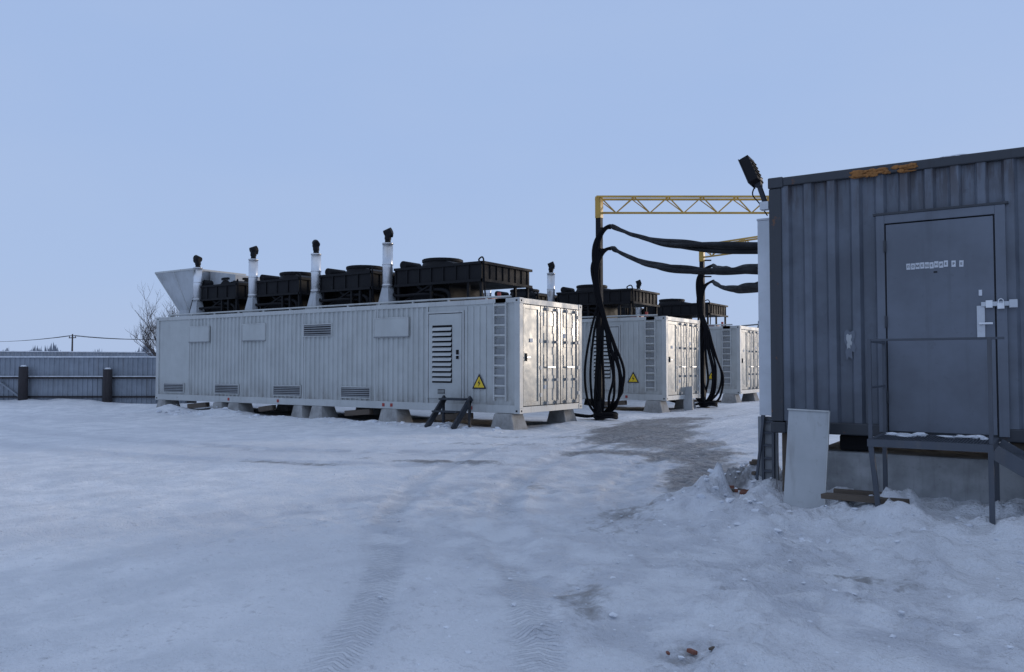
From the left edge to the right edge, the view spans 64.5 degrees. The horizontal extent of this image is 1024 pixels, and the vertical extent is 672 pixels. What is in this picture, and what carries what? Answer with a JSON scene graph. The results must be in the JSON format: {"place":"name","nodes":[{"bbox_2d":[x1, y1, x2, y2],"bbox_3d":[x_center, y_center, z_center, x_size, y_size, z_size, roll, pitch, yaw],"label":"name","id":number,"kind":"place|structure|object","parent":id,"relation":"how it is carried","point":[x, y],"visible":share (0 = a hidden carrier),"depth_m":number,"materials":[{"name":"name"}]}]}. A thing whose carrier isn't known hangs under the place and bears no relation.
{"place":"outdoors","nodes":[
{"label":"outdoors","id":0,"kind":"place"},
{"bbox_2d":[0,392,1023,671],"bbox_3d":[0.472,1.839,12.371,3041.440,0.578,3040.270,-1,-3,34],"label":"snowy ground","id":1,"kind":"structure","parent":0,"point":[142,538],"depth_m":6.84,"materials":[{"name":"white snow"}]},
{"bbox_2d":[69,334,75,350],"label":"utility pole","id":2,"kind":"object","parent":1,"relation":"on","point":[72,337],"visible":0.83,"depth_m":117.11,"materials":[{"name":"wood"}]},
{"bbox_2d":[0,324,758,341],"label":"power line","id":3,"kind":"object","parent":2,"relation":"attached to","point":[154,339],"visible":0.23,"depth_m":116.00,"materials":[{"name":"rubber"}]},
{"bbox_2d":[5,342,152,351],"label":"distant tree belt","id":4,"kind":"object","parent":1,"relation":"on","point":[55,348],"depth_m":276.61,"materials":[{"name":"brown wood"}]},
{"bbox_2d":[0,356,196,403],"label":"metal fence","id":5,"kind":"object","parent":1,"relation":"on","point":[124,379],"visible":0.66,"depth_m":32.89,"materials":[{"name":"grey metal"}]},
{"bbox_2d":[0,351,155,355],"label":"snow cap on fence","id":6,"kind":"object","parent":5,"relation":"part of","point":[47,353],"visible":0.03,"depth_m":52.45,"materials":[{"name":"white snow"}]},
{"bbox_2d":[125,286,178,355],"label":"bare tree","id":7,"kind":"object","parent":1,"relation":"on","point":[146,334],"visible":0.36,"depth_m":44.62,"materials":[{"name":"brown plant"}]},
{"bbox_2d":[155,227,581,429],"bbox_3d":[-5.599,-0.200,26.000,16.185,5.713,3.414,-1,-3,34],"label":"generator container","id":8,"kind":"object","parent":1,"relation":"on","point":[385,342],"visible":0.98,"depth_m":23.34,"materials":[{"name":"white metal"}]},
{"bbox_2d":[163,310,464,398],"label":"doors and louvers","id":9,"kind":"structure","parent":8,"relation":"in","point":[445,329],"depth_m":21.80,"materials":[{"name":"paint"}]},
{"bbox_2d":[523,303,579,406],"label":"end doors","id":10,"kind":"structure","parent":8,"relation":"in","point":[551,342],"depth_m":21.45,"materials":[{"name":"paint"}]},
{"bbox_2d":[424,395,472,428],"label":"metal steps","id":11,"kind":"structure","parent":1,"relation":"on","point":[441,405],"depth_m":20.67,"materials":[{"name":"paint"}]},
{"bbox_2d":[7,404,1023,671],"bbox_3d":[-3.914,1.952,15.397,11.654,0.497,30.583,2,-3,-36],"label":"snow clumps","id":12,"kind":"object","parent":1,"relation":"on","point":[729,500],"visible":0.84,"depth_m":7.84,"materials":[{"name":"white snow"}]},
{"bbox_2d":[484,261,700,412],"bbox_3d":[-0.216,0.074,33.414,15.494,5.713,3.414,-1,-3,34],"label":"generator container","id":13,"kind":"object","parent":1,"relation":"on","point":[660,355],"visible":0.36,"depth_m":28.84,"materials":[{"name":"white metal"}]},
{"bbox_2d":[589,325,620,389],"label":"doors and louvers","id":14,"kind":"structure","parent":13,"relation":"in","point":[615,329],"depth_m":29.00,"materials":[{"name":"paint"}]},
{"bbox_2d":[668,320,698,395],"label":"end doors","id":15,"kind":"structure","parent":13,"relation":"in","point":[683,358],"depth_m":29.07,"materials":[{"name":"paint"}]},
{"bbox_2d":[483,280,758,402],"bbox_3d":[4.156,0.314,39.942,15.494,5.713,3.414,-1,-3,34],"label":"generator container","id":16,"kind":"object","parent":1,"relation":"on","point":[737,349],"visible":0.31,"depth_m":35.09,"materials":[{"name":"white metal"}]},
{"bbox_2d":[741,329,758,389],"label":"end doors","id":17,"kind":"structure","parent":16,"relation":"in","point":[749,338],"depth_m":35.40,"materials":[{"name":"paint"}]},
{"bbox_2d":[591,195,768,419],"bbox_3d":[7.411,-0.757,23.587,10.271,6.650,0.548,0,-2,0],"label":"cable gantry","id":18,"kind":"object","parent":1,"relation":"on","point":[599,203],"visible":0.51,"depth_m":23.62,"materials":[{"name":"metal"}]},
{"bbox_2d":[575,224,757,419],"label":"power cables","id":19,"kind":"object","parent":18,"relation":"attached to","point":[716,248],"visible":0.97,"depth_m":23.39,"materials":[{"name":"rubber"}]},
{"bbox_2d":[666,459,756,654],"bbox_3d":[1.876,1.632,7.177,0.556,0.488,5.688,-1,-2,21],"label":"brick debris","id":20,"kind":"object","parent":1,"relation":"on","point":[691,650],"visible":0.55,"depth_m":9.28,"materials":[{"name":"brick"}]},
{"bbox_2d":[696,236,757,407],"bbox_3d":[9.825,-0.444,27.471,0.544,6.310,8.940,2,-3,-37],"label":"cable gantry","id":21,"kind":"object","parent":1,"relation":"on","point":[702,257],"visible":0.15,"depth_m":30.70,"materials":[{"name":"metal"}]},
{"bbox_2d":[669,263,757,406],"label":"power cables","id":22,"kind":"object","parent":21,"relation":"hanging from","point":[707,342],"visible":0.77,"depth_m":30.61,"materials":[{"name":"rubber"}]},
{"bbox_2d":[783,409,829,508],"bbox_3d":[3.144,1.317,8.652,0.458,1.066,0.200,-1,-3,34],"label":"leaning sheet panel","id":23,"kind":"object","parent":1,"relation":"on","point":[806,469],"visible":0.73,"depth_m":8.65,"materials":[{"name":"white metal"}]},
{"bbox_2d":[821,488,909,503],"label":"timber planks","id":24,"kind":"object","parent":1,"relation":"on","point":[851,495],"visible":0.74,"depth_m":8.14,"materials":[{"name":"brown wood"}]},
{"bbox_2d":[782,433,1023,504],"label":"concrete foundation","id":25,"kind":"object","parent":1,"relation":"on","point":[959,476],"visible":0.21,"depth_m":8.51,"materials":[{"name":"grey concrete"}]},
{"bbox_2d":[755,147,1023,479],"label":"control container","id":26,"kind":"object","parent":25,"relation":"on","point":[851,261],"visible":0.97,"depth_m":8.54,"materials":[{"name":"metal"}]},
{"bbox_2d":[738,155,768,215],"bbox_3d":[2.839,-1.761,9.476,0.326,0.690,0.339,-1,-3,34],"label":"flood light","id":27,"kind":"object","parent":26,"relation":"attached to","point":[751,171],"visible":1,"depth_m":9.39,"materials":[{"name":"paint"}]},
{"bbox_2d":[873,201,1009,436],"bbox_3d":[4.398,-0.156,8.324,1.240,2.325,0.112,-1,-3,34],"label":"door","id":28,"kind":"structure","parent":26,"relation":"in","point":[934,386],"depth_m":8.29,"materials":[{"name":"paint"}]},
{"bbox_2d":[867,337,1023,524],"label":"entry platform","id":29,"kind":"structure","parent":1,"relation":"on","point":[1006,454],"depth_m":7.70,"materials":[{"name":"metal"}]},
{"bbox_2d":[0,0,1023,351],"label":"sky","id":30,"kind":"structure","parent":0,"point":[139,139],"materials":[{"name":"blue"}]},
{"bbox_2d":[683,386,692,409],"bbox_3d":[6.310,2.236,29.047,0.448,0.879,0.229,-1,-3,34],"label":"leaning board","id":31,"kind":"object","parent":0,"point":[688,401],"visible":1,"depth_m":29.02,"materials":[{"name":"grey metal"}]}
]}

